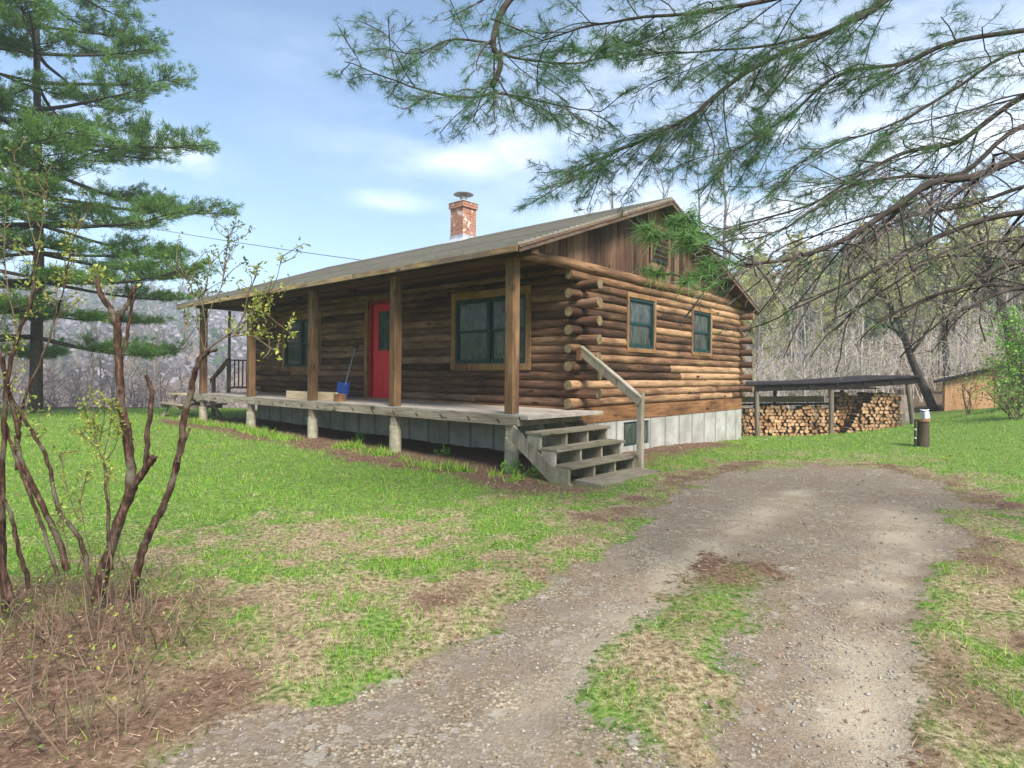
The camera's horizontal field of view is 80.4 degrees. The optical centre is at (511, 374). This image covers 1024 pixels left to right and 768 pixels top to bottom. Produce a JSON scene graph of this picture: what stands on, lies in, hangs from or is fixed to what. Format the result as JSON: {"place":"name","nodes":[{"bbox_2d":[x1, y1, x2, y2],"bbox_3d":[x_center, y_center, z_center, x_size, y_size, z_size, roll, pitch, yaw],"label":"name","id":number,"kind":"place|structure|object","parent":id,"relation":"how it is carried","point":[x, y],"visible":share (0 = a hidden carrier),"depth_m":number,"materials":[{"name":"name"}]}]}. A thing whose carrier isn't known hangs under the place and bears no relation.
{"place":"outdoors","nodes":[
{"label":"outdoors","id":0,"kind":"place"},
{"bbox_2d":[334,394,345,401],"bbox_3d":[-3.456,0.461,12.154,0.210,0.152,0.170,0,0,41],"label":"wooden crate","id":1,"kind":"object","parent":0,"point":[339,397],"visible":1,"depth_m":12.09,"materials":[{"name":"brown wood"}]},
{"bbox_2d":[0,307,1023,767],"bbox_3d":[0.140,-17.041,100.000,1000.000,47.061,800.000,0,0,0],"label":"ground","id":2,"kind":"structure","parent":0,"point":[720,695],"depth_m":4.10,"materials":[{"name":"green plant"}]},
{"bbox_2d":[0,259,29,397],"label":"bare tree","id":3,"kind":"object","parent":2,"relation":"on","point":[14,362],"visible":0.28,"depth_m":33.09,"materials":[{"name":"grey plant"}]},
{"bbox_2d":[16,291,44,382],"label":"bare tree","id":4,"kind":"object","parent":2,"relation":"on","point":[28,348],"visible":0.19,"depth_m":34.46,"materials":[{"name":"grey plant"}]},
{"bbox_2d":[22,265,72,406],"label":"bare tree","id":5,"kind":"object","parent":2,"relation":"on","point":[53,337],"visible":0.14,"depth_m":31.05,"materials":[{"name":"grey plant"}]},
{"bbox_2d":[43,288,75,402],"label":"bare tree","id":6,"kind":"object","parent":2,"relation":"on","point":[45,362],"visible":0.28,"depth_m":30.39,"materials":[{"name":"grey plant"}]},
{"bbox_2d":[48,338,72,403],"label":"bare tree","id":7,"kind":"object","parent":2,"relation":"on","point":[59,376],"visible":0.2,"depth_m":39.88,"materials":[{"name":"grey plant"}]},
{"bbox_2d":[0,0,134,324],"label":"white pine","id":8,"kind":"object","parent":2,"relation":"on","point":[48,133],"visible":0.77,"depth_m":14.84,"materials":[{"name":"green plant"}]},
{"bbox_2d":[56,321,89,401],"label":"bare tree","id":9,"kind":"object","parent":2,"relation":"on","point":[78,356],"visible":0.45,"depth_m":43.17,"materials":[{"name":"grey plant"}]},
{"bbox_2d":[69,335,87,406],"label":"bare tree","id":10,"kind":"object","parent":2,"relation":"on","point":[78,363],"visible":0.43,"depth_m":42.59,"materials":[{"name":"grey plant"}]},
{"bbox_2d":[69,287,105,404],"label":"bare tree","id":11,"kind":"object","parent":2,"relation":"on","point":[91,360],"visible":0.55,"depth_m":33.24,"materials":[{"name":"grey plant"}]},
{"bbox_2d":[83,321,114,403],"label":"bare tree","id":12,"kind":"object","parent":2,"relation":"on","point":[100,377],"visible":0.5,"depth_m":26.64,"materials":[{"name":"grey plant"}]},
{"bbox_2d":[88,288,131,406],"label":"bare tree","id":13,"kind":"object","parent":2,"relation":"on","point":[113,371],"visible":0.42,"depth_m":27.89,"materials":[{"name":"grey plant"}]},
{"bbox_2d":[0,0,245,413],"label":"white pine","id":14,"kind":"object","parent":2,"relation":"on","point":[142,203],"visible":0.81,"depth_m":17.03,"materials":[{"name":"green plant"}]},
{"bbox_2d":[106,299,140,382],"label":"bare tree","id":15,"kind":"object","parent":2,"relation":"on","point":[131,356],"visible":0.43,"depth_m":33.46,"materials":[{"name":"grey plant"}]},
{"bbox_2d":[111,277,156,403],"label":"bare tree","id":16,"kind":"object","parent":2,"relation":"on","point":[129,364],"visible":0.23,"depth_m":38.30,"materials":[{"name":"grey plant"}]},
{"bbox_2d":[125,313,158,399],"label":"bare tree","id":17,"kind":"object","parent":2,"relation":"on","point":[138,361],"visible":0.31,"depth_m":38.16,"materials":[{"name":"grey plant"}]},
{"bbox_2d":[125,281,171,386],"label":"bare tree","id":18,"kind":"object","parent":2,"relation":"on","point":[153,341],"visible":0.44,"depth_m":33.98,"materials":[{"name":"grey plant"}]},
{"bbox_2d":[0,131,310,756],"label":"lilac shrub","id":19,"kind":"object","parent":2,"relation":"on","point":[133,480],"visible":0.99,"depth_m":3.55,"materials":[{"name":"brown plant"}]},
{"bbox_2d":[141,300,172,404],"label":"bare tree","id":20,"kind":"object","parent":2,"relation":"on","point":[157,345],"visible":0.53,"depth_m":35.54,"materials":[{"name":"grey plant"}]},
{"bbox_2d":[157,393,226,418],"bbox_3d":[-9.117,0.902,17.259,1.700,0.728,1.242,0,0,41],"label":"picnic table","id":21,"kind":"object","parent":2,"relation":"on","point":[196,405],"visible":0.5,"depth_m":17.19,"materials":[{"name":"wood"}]},
{"bbox_2d":[169,416,526,482],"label":"daylily sprouts","id":22,"kind":"object","parent":2,"relation":"on","point":[263,432],"visible":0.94,"depth_m":10.69,"materials":[{"name":"green plant"}]},
{"bbox_2d":[351,432,365,439],"bbox_3d":[-3.079,1.262,12.299,0.322,0.218,0.357,0,0,-45],"label":"weed","id":23,"kind":"object","parent":2,"relation":"on","point":[361,437],"visible":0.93,"depth_m":12.29,"materials":[{"name":"green plant"}]},
{"bbox_2d":[0,336,752,408],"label":"brush","id":24,"kind":"object","parent":2,"relation":"on","point":[77,392],"visible":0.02,"depth_m":24.70,"materials":[{"name":"grey plant"}]},
{"bbox_2d":[435,444,450,454],"bbox_3d":[-1.169,1.294,10.408,0.302,0.218,0.251,0,0,16],"label":"weed","id":25,"kind":"object","parent":2,"relation":"on","point":[445,452],"visible":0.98,"depth_m":10.37,"materials":[{"name":"green plant"}]},
{"bbox_2d":[0,274,919,388],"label":"hill conifers","id":26,"kind":"object","parent":2,"relation":"on","point":[216,336],"visible":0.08,"depth_m":164.38,"materials":[{"name":"grey plant"}]},
{"bbox_2d":[0,274,925,395],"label":"hill forest","id":27,"kind":"object","parent":2,"relation":"on","point":[68,325],"visible":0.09,"depth_m":175.78,"materials":[{"name":"grey plant"}]},
{"bbox_2d":[176,191,759,472],"bbox_3d":[-1.315,-1.340,15.713,12.228,6.690,9.413,0,0,41],"label":"log cabin","id":28,"kind":"object","parent":2,"relation":"on","point":[464,335],"visible":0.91,"depth_m":11.82,"materials":[{"name":"brown wood"}]},
{"bbox_2d":[210,311,246,415],"bbox_3d":[-8.140,-0.188,17.538,1.238,3.186,0.800,0,0,41],"label":"porch railing","id":29,"kind":"object","parent":28,"relation":"on","point":[227,363],"visible":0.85,"depth_m":17.04,"materials":[{"name":"brown wood"}]},
{"bbox_2d":[286,391,306,399],"bbox_3d":[-4.667,0.442,13.184,0.920,0.170,0.040,0,0,41],"label":"lumber plank","id":30,"kind":"object","parent":28,"relation":"on","point":[296,394],"visible":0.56,"depth_m":13.18,"materials":[{"name":"beige wood"}]},
{"bbox_2d":[282,312,321,370],"bbox_3d":[-5.465,-0.829,15.743,1.940,1.480,0.071,0,0,41],"label":"window","id":31,"kind":"structure","parent":28,"relation":"in","point":[292,354],"depth_m":15.89,"materials":[{"name":"green paint"}]},
{"bbox_2d":[318,392,337,400],"bbox_3d":[-3.897,0.446,12.530,1.020,0.175,0.040,0,0,41],"label":"lumber plank","id":32,"kind":"object","parent":28,"relation":"on","point":[326,396],"visible":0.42,"depth_m":12.42,"materials":[{"name":"beige wood"}]},
{"bbox_2d":[336,342,358,397],"bbox_3d":[-3.718,-0.111,13.828,0.360,1.297,0.524,0,0,25],"label":"snow shovel","id":33,"kind":"object","parent":28,"relation":"on","point":[343,388],"visible":0.9,"depth_m":13.72,"materials":[{"name":"blue plastic"}]},
{"bbox_2d":[364,295,401,397],"bbox_3d":[-2.852,-0.603,13.454,1.270,2.290,0.142,0,0,41],"label":"door","id":34,"kind":"structure","parent":28,"relation":"in","point":[377,308],"depth_m":13.63,"materials":[{"name":"red paint"}]},
{"bbox_2d":[450,285,531,369],"bbox_3d":[-0.421,-0.833,11.287,2.040,1.490,0.071,0,0,41],"label":"window","id":35,"kind":"structure","parent":28,"relation":"in","point":[477,317],"depth_m":11.38,"materials":[{"name":"green paint"}]},
{"bbox_2d":[576,346,644,467],"bbox_3d":[1.533,0.582,9.501,1.176,2.099,0.142,0,0,40],"label":"handrail","id":36,"kind":"object","parent":28,"relation":"attached to","point":[613,378],"visible":0.83,"depth_m":9.23,"materials":[{"name":"grey wood"}]},
{"bbox_2d":[624,420,647,446],"bbox_3d":[2.288,1.084,11.278,0.036,0.440,0.920,0,0,41],"label":"basement window","id":37,"kind":"structure","parent":28,"relation":"in","point":[629,427],"depth_m":11.17,"materials":[{"name":"glass"}]},
{"bbox_2d":[626,292,656,353],"bbox_3d":[2.428,-0.960,11.397,0.071,1.090,1.080,0,0,41],"label":"window","id":38,"kind":"structure","parent":28,"relation":"in","point":[641,309],"depth_m":11.42,"materials":[{"name":"green paint"}]},
{"bbox_2d":[690,306,712,356],"bbox_3d":[4.183,-0.940,13.381,0.071,1.060,1.040,0,0,41],"label":"window","id":39,"kind":"structure","parent":28,"relation":"in","point":[701,324],"depth_m":13.43,"materials":[{"name":"green paint"}]},
{"bbox_2d":[0,417,1023,767],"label":"needle litter","id":40,"kind":"object","parent":2,"relation":"on","point":[234,685],"visible":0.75,"depth_m":3.23,"materials":[{"name":"brown plant"}]},
{"bbox_2d":[1,418,1023,767],"bbox_3d":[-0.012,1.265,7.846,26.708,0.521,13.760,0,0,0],"label":"fallen leaves","id":41,"kind":"object","parent":2,"relation":"on","point":[577,599],"visible":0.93,"depth_m":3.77,"materials":[{"name":"brown plant"}]},
{"bbox_2d":[500,460,524,473],"bbox_3d":[-0.018,1.326,8.696,0.356,0.252,0.301,0,0,-22],"label":"weed","id":42,"kind":"object","parent":2,"relation":"on","point":[505,466],"visible":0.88,"depth_m":8.64,"materials":[{"name":"green plant"}]},
{"bbox_2d":[507,410,659,486],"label":"porch stairs","id":43,"kind":"structure","parent":2,"relation":"on","point":[569,449],"depth_m":8.53,"materials":[{"name":"grey wood"}]},
{"bbox_2d":[594,153,626,208],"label":"bare tree","id":44,"kind":"object","parent":2,"relation":"on","point":[612,206],"visible":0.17,"depth_m":30.00,"materials":[{"name":"grey plant"}]},
{"bbox_2d":[652,142,673,198],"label":"bare tree","id":45,"kind":"object","parent":2,"relation":"on","point":[664,192],"visible":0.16,"depth_m":28.14,"materials":[{"name":"grey plant"}]},
{"bbox_2d":[323,0,1023,379],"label":"overhanging pine","id":46,"kind":"object","parent":2,"relation":"on","point":[691,236],"visible":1,"depth_m":4.68,"materials":[{"name":"green plant"}]},
{"bbox_2d":[686,145,751,292],"bbox_3d":[10.078,-4.791,30.663,3.487,14.354,3.850,0,0,-39],"label":"bare tree","id":47,"kind":"object","parent":2,"relation":"on","point":[699,208],"visible":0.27,"depth_m":30.81,"materials":[{"name":"grey plant"}]},
{"bbox_2d":[703,111,760,281],"bbox_3d":[9.163,-4.554,26.762,2.918,13.852,3.573,0,0,7],"label":"bare tree","id":48,"kind":"object","parent":2,"relation":"on","point":[725,219],"visible":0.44,"depth_m":26.93,"materials":[{"name":"grey plant"}]},
{"bbox_2d":[738,256,798,395],"bbox_3d":[10.799,-1.522,26.339,2.326,7.190,2.560,0,0,-12],"label":"budding tree","id":49,"kind":"object","parent":2,"relation":"on","point":[759,291],"visible":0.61,"depth_m":26.17,"materials":[{"name":"green plant"}]},
{"bbox_2d":[745,317,791,402],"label":"pale sapling","id":50,"kind":"object","parent":2,"relation":"on","point":[767,332],"visible":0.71,"depth_m":23.06,"materials":[{"name":"beige plant"}]},
{"bbox_2d":[763,307,786,369],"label":"budding tree","id":51,"kind":"object","parent":2,"relation":"on","point":[778,319],"visible":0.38,"depth_m":35.33,"materials":[{"name":"green plant"}]},
{"bbox_2d":[771,240,815,361],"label":"budding tree","id":52,"kind":"object","parent":2,"relation":"on","point":[795,346],"visible":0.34,"depth_m":38.51,"materials":[{"name":"green plant"}]},
{"bbox_2d":[765,281,823,408],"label":"pale sapling","id":53,"kind":"object","parent":2,"relation":"on","point":[786,303],"visible":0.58,"depth_m":25.01,"materials":[{"name":"beige plant"}]},
{"bbox_2d":[768,279,828,415],"bbox_3d":[10.546,-0.621,21.994,1.612,5.633,2.403,0,0,-24],"label":"pale sapling","id":54,"kind":"object","parent":2,"relation":"on","point":[804,367],"visible":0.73,"depth_m":21.97,"materials":[{"name":"beige plant"}]},
{"bbox_2d":[742,392,866,435],"bbox_3d":[8.973,1.200,18.682,4.042,1.365,0.712,0,0,0],"label":"firewood","id":55,"kind":"object","parent":2,"relation":"on","point":[845,403],"visible":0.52,"depth_m":18.54,"materials":[{"name":"brown wood"}]},
{"bbox_2d":[788,262,825,353],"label":"evergreen tree","id":56,"kind":"object","parent":2,"relation":"on","point":[805,318],"visible":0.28,"depth_m":40.40,"materials":[{"name":"green plant"}]},
{"bbox_2d":[796,245,826,365],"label":"bare tree","id":57,"kind":"object","parent":2,"relation":"on","point":[809,314],"visible":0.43,"depth_m":37.10,"materials":[{"name":"grey plant"}]},
{"bbox_2d":[795,274,839,405],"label":"pale sapling","id":58,"kind":"object","parent":2,"relation":"on","point":[820,300],"visible":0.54,"depth_m":23.99,"materials":[{"name":"beige plant"}]},
{"bbox_2d":[803,284,836,395],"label":"budding tree","id":59,"kind":"object","parent":2,"relation":"on","point":[822,312],"visible":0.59,"depth_m":27.62,"materials":[{"name":"green plant"}]},
{"bbox_2d":[813,299,842,348],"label":"evergreen tree","id":60,"kind":"object","parent":2,"relation":"on","point":[829,337],"visible":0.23,"depth_m":38.94,"materials":[{"name":"green plant"}]},
{"bbox_2d":[741,375,920,436],"bbox_3d":[9.639,1.125,19.100,6.716,2.259,2.800,0,0,0],"label":"woodshed","id":61,"kind":"object","parent":2,"relation":"on","point":[831,384],"visible":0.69,"depth_m":17.80,"materials":[{"name":"grey wood"}]},
{"bbox_2d":[826,282,863,373],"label":"budding tree","id":62,"kind":"object","parent":2,"relation":"on","point":[835,285],"visible":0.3,"depth_m":32.03,"materials":[{"name":"green plant"}]},
{"bbox_2d":[827,288,870,390],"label":"pale sapling","id":63,"kind":"object","parent":2,"relation":"on","point":[850,356],"visible":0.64,"depth_m":22.96,"materials":[{"name":"beige plant"}]},
{"bbox_2d":[832,231,866,355],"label":"bare tree","id":64,"kind":"object","parent":2,"relation":"on","point":[851,299],"visible":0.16,"depth_m":37.40,"materials":[{"name":"grey plant"}]},
{"bbox_2d":[834,265,882,391],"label":"pale sapling","id":65,"kind":"object","parent":2,"relation":"on","point":[861,346],"visible":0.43,"depth_m":25.00,"materials":[{"name":"beige plant"}]},
{"bbox_2d":[847,281,873,355],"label":"budding tree","id":66,"kind":"object","parent":2,"relation":"on","point":[859,312],"visible":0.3,"depth_m":36.12,"materials":[{"name":"green plant"}]},
{"bbox_2d":[853,291,870,341],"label":"evergreen tree","id":67,"kind":"object","parent":2,"relation":"on","point":[860,321],"visible":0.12,"depth_m":40.33,"materials":[{"name":"green plant"}]},
{"bbox_2d":[854,241,883,317],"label":"budding tree","id":68,"kind":"object","parent":2,"relation":"on","point":[869,275],"visible":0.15,"depth_m":46.11,"materials":[{"name":"green plant"}]},
{"bbox_2d":[859,298,887,348],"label":"evergreen tree","id":69,"kind":"object","parent":2,"relation":"on","point":[869,321],"visible":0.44,"depth_m":38.12,"materials":[{"name":"green plant"}]},
{"bbox_2d":[731,212,1023,352],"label":"slope forest","id":70,"kind":"object","parent":2,"relation":"on","point":[801,281],"visible":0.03,"depth_m":53.02,"materials":[{"name":"grey plant"}]},
{"bbox_2d":[742,290,1023,414],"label":"thicket","id":71,"kind":"object","parent":2,"relation":"on","point":[893,363],"visible":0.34,"depth_m":24.85,"materials":[{"name":"grey plant"}]},
{"bbox_2d":[872,247,895,347],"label":"bare tree","id":72,"kind":"object","parent":2,"relation":"on","point":[884,307],"visible":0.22,"depth_m":37.87,"materials":[{"name":"grey plant"}]},
{"bbox_2d":[745,191,1023,350],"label":"slope conifers","id":73,"kind":"object","parent":2,"relation":"on","point":[882,255],"visible":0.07,"depth_m":50.56,"materials":[{"name":"green plant"}]},
{"bbox_2d":[878,268,898,336],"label":"budding tree","id":74,"kind":"object","parent":2,"relation":"on","point":[892,296],"visible":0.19,"depth_m":46.37,"materials":[{"name":"grey plant"}]},
{"bbox_2d":[847,224,945,410],"bbox_3d":[12.860,-1.642,20.439,3.304,6.957,2.309,0,0,28],"label":"leaning tree","id":75,"kind":"object","parent":2,"relation":"on","point":[929,400],"visible":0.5,"depth_m":20.50,"materials":[{"name":"brown plant"}]},
{"bbox_2d":[887,226,932,354],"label":"budding tree","id":76,"kind":"object","parent":2,"relation":"on","point":[905,272],"visible":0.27,"depth_m":34.09,"materials":[{"name":"green plant"}]},
{"bbox_2d":[904,286,917,327],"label":"budding tree","id":77,"kind":"object","parent":2,"relation":"on","point":[913,294],"visible":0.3,"depth_m":45.66,"materials":[{"name":"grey plant"}]},
{"bbox_2d":[906,283,919,343],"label":"bare tree","id":78,"kind":"object","parent":2,"relation":"on","point":[914,311],"visible":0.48,"depth_m":35.91,"materials":[{"name":"grey plant"}]},
{"bbox_2d":[914,419,930,446],"bbox_3d":[7.965,1.204,11.761,0.274,0.680,0.246,0,0,31],"label":"stump post","id":79,"kind":"object","parent":2,"relation":"on","point":[923,438],"visible":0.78,"depth_m":11.68,"materials":[{"name":"brown wood"}]},
{"bbox_2d":[920,409,929,418],"bbox_3d":[8.026,0.765,11.764,0.217,0.198,0.121,0,0,-29],"label":"white box","id":80,"kind":"object","parent":79,"relation":"on","point":[924,414],"visible":1,"depth_m":11.72,"materials":[{"name":"plastic"}]},
{"bbox_2d":[903,236,958,379],"bbox_3d":[18.630,-2.845,26.401,2.149,6.641,2.364,0,0,-11],"label":"budding tree","id":81,"kind":"object","parent":2,"relation":"on","point":[939,325],"visible":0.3,"depth_m":26.53,"materials":[{"name":"green plant"}]},
{"bbox_2d":[922,284,950,332],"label":"evergreen tree","id":82,"kind":"object","parent":2,"relation":"on","point":[936,286],"visible":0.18,"depth_m":46.17,"materials":[{"name":"green plant"}]},
{"bbox_2d":[907,215,999,377],"bbox_3d":[17.326,-2.346,23.956,2.611,7.904,2.519,0,0,-9],"label":"tree","id":83,"kind":"object","parent":2,"relation":"on","point":[943,306],"visible":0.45,"depth_m":23.95,"materials":[{"name":"plant"}]},
{"bbox_2d":[927,232,984,372],"bbox_3d":[20.184,-3.056,27.061,2.318,6.510,2.106,0,0,-10],"label":"budding tree","id":84,"kind":"object","parent":2,"relation":"on","point":[968,312],"visible":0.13,"depth_m":26.98,"materials":[{"name":"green plant"}]},
{"bbox_2d":[938,302,977,374],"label":"pale sapling","id":85,"kind":"object","parent":2,"relation":"on","point":[962,352],"visible":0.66,"depth_m":21.48,"materials":[{"name":"beige plant"}]},
{"bbox_2d":[943,240,979,363],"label":"bare tree","id":86,"kind":"object","parent":2,"relation":"on","point":[962,305],"visible":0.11,"depth_m":29.01,"materials":[{"name":"grey plant"}]},
{"bbox_2d":[943,355,988,414],"bbox_3d":[12.359,0.352,16.532,0.988,1.765,1.520,0,0,42],"label":"leafy shrub","id":87,"kind":"object","parent":2,"relation":"on","point":[963,397],"visible":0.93,"depth_m":16.47,"materials":[{"name":"green plant"}]},
{"bbox_2d":[934,365,1002,410],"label":"garden shed","id":88,"kind":"structure","parent":2,"relation":"on","point":[949,389],"depth_m":19.71,"materials":[{"name":"orange wood"}]},
{"bbox_2d":[950,247,1001,337],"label":"evergreen tree","id":89,"kind":"object","parent":2,"relation":"on","point":[982,304],"visible":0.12,"depth_m":36.35,"materials":[{"name":"green plant"}]},
{"bbox_2d":[939,195,1023,403],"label":"leaning tree","id":90,"kind":"object","parent":2,"relation":"on","point":[980,231],"visible":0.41,"depth_m":17.98,"materials":[{"name":"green plant"}]},
{"bbox_2d":[953,336,1018,404],"bbox_3d":[13.521,-0.072,16.485,1.817,2.098,2.102,0,0,-19],"label":"leafy shrub","id":91,"kind":"object","parent":2,"relation":"on","point":[995,376],"visible":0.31,"depth_m":16.58,"materials":[{"name":"green plant"}]},
{"bbox_2d":[958,367,1023,419],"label":"leafy shrub","id":92,"kind":"object","parent":2,"relation":"on","point":[1014,402],"visible":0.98,"depth_m":13.60,"materials":[{"name":"green plant"}]},
{"bbox_2d":[971,218,1012,359],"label":"bare tree","id":93,"kind":"object","parent":2,"relation":"on","point":[999,280],"visible":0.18,"depth_m":28.83,"materials":[{"name":"grey plant"}]},
{"bbox_2d":[975,288,1023,410],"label":"leafy shrub","id":94,"kind":"object","parent":2,"relation":"on","point":[1015,352],"visible":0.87,"depth_m":14.81,"materials":[{"name":"green plant"}]},
{"bbox_2d":[992,191,1023,306],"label":"bare tree","id":95,"kind":"object","parent":2,"relation":"on","point":[1010,278],"visible":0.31,"depth_m":40.98,"materials":[{"name":"grey plant"}]},
{"bbox_2d":[1000,229,1022,312],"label":"budding tree","id":96,"kind":"object","parent":2,"relation":"on","point":[1012,266],"visible":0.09,"depth_m":46.96,"materials":[{"name":"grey plant"}]},
{"bbox_2d":[1003,251,1023,312],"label":"budding tree","id":97,"kind":"object","parent":2,"relation":"on","point":[1022,255],"visible":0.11,"depth_m":49.55,"materials":[{"name":"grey plant"}]},
{"bbox_2d":[1008,248,1023,327],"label":"bare tree","id":98,"kind":"object","parent":2,"relation":"on","point":[1019,291],"visible":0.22,"depth_m":41.58,"materials":[{"name":"grey plant"}]},
{"bbox_3d":[-23.624,-3.044,30.000,1.800,11.323,0.280,0,0,0],"label":"utility pole","id":99,"kind":"object","parent":2,"relation":"on","visible":0},
{"bbox_2d":[46,207,358,259],"bbox_3d":[-14.023,-5.923,24.127,22.473,4.826,0.018,0,0,32],"label":"power line","id":100,"kind":"object","parent":99,"relation":"attached to","point":[256,245],"visible":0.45,"depth_m":20.74,"materials":[{"name":"black metal"}]},
{"bbox_2d":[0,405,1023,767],"bbox_3d":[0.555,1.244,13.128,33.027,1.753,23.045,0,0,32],"label":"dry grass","id":101,"kind":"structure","parent":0,"point":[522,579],"depth_m":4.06,"materials":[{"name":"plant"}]},
{"bbox_2d":[0,0,1023,322],"label":"sky","id":102,"kind":"structure","parent":0,"point":[311,159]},
{"bbox_2d":[133,463,997,767],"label":"driveway","id":103,"kind":"structure","parent":0,"point":[559,743],"depth_m":3.09,"materials":[{"name":"grey gravel"}]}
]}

